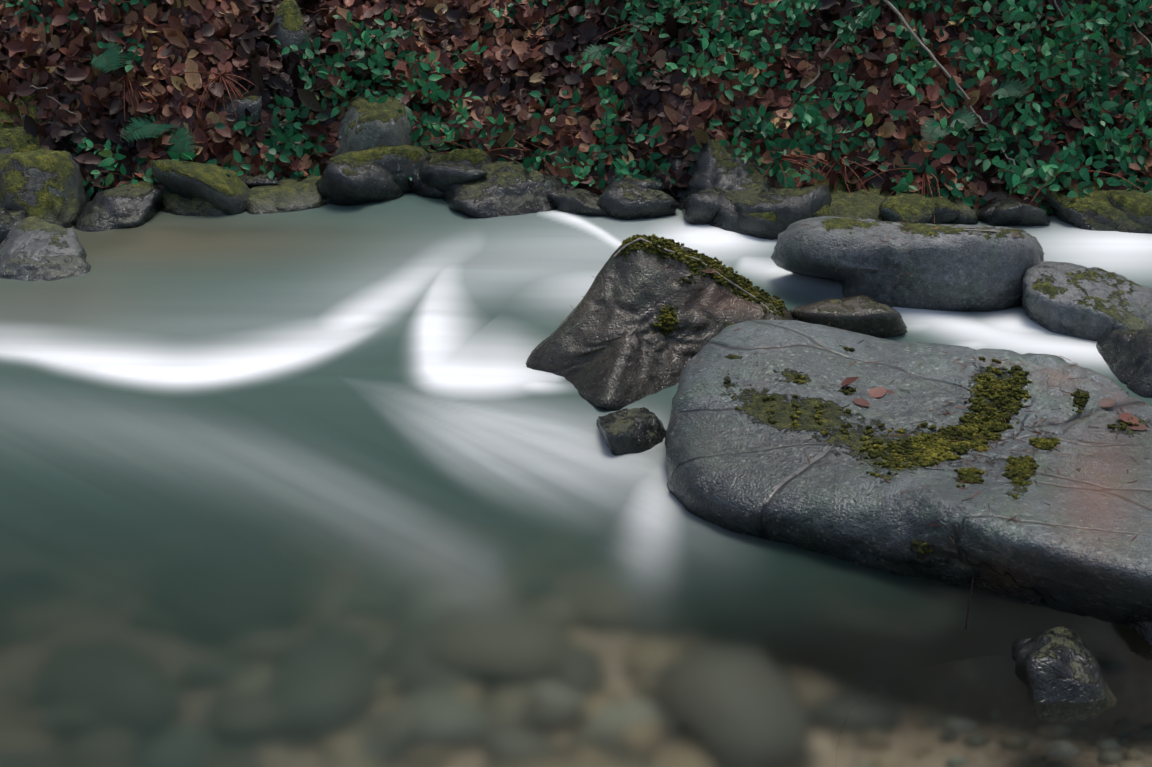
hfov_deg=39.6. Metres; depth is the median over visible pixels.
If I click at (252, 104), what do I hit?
bank rock
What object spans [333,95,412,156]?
bank rock speckled
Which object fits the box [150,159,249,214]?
rock
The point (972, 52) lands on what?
green bank plants
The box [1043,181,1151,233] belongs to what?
bank rock
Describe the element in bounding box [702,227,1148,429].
leaves on rocks
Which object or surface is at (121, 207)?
rock
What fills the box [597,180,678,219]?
rock
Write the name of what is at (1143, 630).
rock
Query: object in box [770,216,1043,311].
long boulder
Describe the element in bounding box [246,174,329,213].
bank rock mound
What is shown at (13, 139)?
bank rock outcrop
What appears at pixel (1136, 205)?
bank pebble
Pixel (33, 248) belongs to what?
rock
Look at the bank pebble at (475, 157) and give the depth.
6.07 m
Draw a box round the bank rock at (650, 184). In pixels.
[606,175,663,191]
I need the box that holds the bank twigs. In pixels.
[0,0,1151,222]
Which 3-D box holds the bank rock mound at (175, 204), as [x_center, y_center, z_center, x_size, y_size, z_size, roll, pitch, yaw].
[-1.421,-0.689,6.022,0.389,0.157,0.469,-12,25,-27]
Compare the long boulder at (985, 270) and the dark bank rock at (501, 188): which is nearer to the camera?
the long boulder at (985, 270)
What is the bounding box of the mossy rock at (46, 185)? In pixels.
[0,149,90,227]
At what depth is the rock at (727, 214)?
5.67 m
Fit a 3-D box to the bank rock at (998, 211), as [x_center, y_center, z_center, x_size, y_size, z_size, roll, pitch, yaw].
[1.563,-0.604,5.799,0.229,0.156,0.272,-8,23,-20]
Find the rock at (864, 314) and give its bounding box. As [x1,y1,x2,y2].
[789,295,907,337]
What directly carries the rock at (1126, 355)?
in the water stream
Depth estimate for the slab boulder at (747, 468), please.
3.54 m
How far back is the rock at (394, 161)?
6.08 m
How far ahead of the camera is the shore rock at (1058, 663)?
2.92 m
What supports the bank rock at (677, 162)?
on the terrain
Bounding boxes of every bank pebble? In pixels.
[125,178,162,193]
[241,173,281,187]
[408,152,445,198]
[431,148,491,166]
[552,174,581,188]
[682,189,720,224]
[830,198,881,220]
[923,196,960,223]
[1106,190,1151,227]
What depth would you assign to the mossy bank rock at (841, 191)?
5.86 m
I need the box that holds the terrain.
[0,0,1151,210]
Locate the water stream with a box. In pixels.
[0,192,1151,766]
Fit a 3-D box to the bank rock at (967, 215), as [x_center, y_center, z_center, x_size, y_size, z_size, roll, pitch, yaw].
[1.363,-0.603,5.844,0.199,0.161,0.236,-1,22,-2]
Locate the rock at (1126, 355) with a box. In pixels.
[1096,328,1151,397]
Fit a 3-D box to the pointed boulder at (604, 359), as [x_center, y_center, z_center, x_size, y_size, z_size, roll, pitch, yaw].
[0.254,-0.159,4.656,0.801,0.608,1.138,1,22,1]
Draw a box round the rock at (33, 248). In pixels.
[0,216,90,280]
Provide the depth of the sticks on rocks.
4.46 m
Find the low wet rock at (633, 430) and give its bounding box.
[596,407,666,455]
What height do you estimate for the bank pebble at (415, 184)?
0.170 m
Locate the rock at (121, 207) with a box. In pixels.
[73,186,163,231]
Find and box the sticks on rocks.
[614,229,1039,629]
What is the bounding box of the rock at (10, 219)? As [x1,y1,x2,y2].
[0,207,26,242]
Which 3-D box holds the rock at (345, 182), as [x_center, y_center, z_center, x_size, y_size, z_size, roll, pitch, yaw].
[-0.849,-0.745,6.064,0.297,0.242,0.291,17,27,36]
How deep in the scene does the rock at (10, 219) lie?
5.54 m
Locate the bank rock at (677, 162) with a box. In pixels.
[668,156,686,186]
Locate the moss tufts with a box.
[620,234,1140,553]
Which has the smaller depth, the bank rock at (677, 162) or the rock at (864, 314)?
the rock at (864, 314)
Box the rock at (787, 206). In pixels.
[734,184,831,229]
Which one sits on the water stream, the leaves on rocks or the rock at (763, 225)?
the rock at (763, 225)
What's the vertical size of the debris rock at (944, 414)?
0.240 m
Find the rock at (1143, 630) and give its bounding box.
[1127,622,1151,644]
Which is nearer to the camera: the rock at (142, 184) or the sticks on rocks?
the sticks on rocks
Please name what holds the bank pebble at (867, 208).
on the terrain
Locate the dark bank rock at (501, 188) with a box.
[443,160,561,218]
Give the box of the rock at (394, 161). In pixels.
[325,145,436,193]
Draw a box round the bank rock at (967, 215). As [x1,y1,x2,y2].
[933,196,977,224]
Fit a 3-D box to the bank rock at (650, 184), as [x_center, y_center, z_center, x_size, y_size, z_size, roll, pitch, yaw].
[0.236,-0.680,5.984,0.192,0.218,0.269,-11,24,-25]
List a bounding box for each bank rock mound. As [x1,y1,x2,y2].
[160,183,225,215]
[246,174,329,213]
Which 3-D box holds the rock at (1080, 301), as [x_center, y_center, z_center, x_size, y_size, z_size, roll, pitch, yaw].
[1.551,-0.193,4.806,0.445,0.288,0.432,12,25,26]
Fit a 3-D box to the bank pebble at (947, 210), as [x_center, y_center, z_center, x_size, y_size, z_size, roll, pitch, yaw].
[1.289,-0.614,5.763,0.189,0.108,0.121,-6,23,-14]
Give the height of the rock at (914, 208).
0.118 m
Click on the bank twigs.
(924, 182)
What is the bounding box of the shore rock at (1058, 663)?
[1012,626,1107,703]
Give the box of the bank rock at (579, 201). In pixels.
[546,189,608,216]
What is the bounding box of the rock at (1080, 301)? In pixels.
[1022,261,1151,340]
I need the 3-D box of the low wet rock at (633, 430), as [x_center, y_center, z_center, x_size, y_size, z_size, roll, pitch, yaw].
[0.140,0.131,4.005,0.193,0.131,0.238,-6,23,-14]
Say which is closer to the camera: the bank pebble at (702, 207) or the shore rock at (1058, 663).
the shore rock at (1058, 663)
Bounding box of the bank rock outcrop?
[0,90,52,153]
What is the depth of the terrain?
6.18 m
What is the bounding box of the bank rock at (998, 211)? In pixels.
[975,197,1050,225]
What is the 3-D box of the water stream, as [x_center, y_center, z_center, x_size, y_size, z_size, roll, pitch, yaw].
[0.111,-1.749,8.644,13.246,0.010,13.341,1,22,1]
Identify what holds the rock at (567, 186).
on the water stream
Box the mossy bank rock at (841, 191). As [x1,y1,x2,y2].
[787,174,896,202]
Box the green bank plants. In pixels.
[0,0,1151,214]
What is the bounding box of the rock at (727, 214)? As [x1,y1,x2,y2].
[709,185,772,239]
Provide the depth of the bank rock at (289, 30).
6.35 m
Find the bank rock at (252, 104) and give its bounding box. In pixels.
[210,92,261,129]
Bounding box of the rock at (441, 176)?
[418,158,487,192]
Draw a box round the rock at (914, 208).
[879,193,934,223]
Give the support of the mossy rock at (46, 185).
on the terrain
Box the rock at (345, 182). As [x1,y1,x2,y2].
[315,158,402,205]
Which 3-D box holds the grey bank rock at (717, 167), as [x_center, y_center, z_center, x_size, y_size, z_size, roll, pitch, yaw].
[0.557,-0.708,5.968,0.409,0.440,0.495,-6,23,-14]
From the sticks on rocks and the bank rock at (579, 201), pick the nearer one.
the sticks on rocks
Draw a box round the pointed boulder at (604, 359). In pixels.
[525,237,793,409]
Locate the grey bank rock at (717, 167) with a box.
[675,126,771,209]
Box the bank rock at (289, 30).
[265,0,311,62]
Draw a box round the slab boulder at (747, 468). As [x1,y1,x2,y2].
[665,320,1151,624]
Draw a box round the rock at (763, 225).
[736,205,835,238]
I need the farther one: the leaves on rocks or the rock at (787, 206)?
the rock at (787, 206)

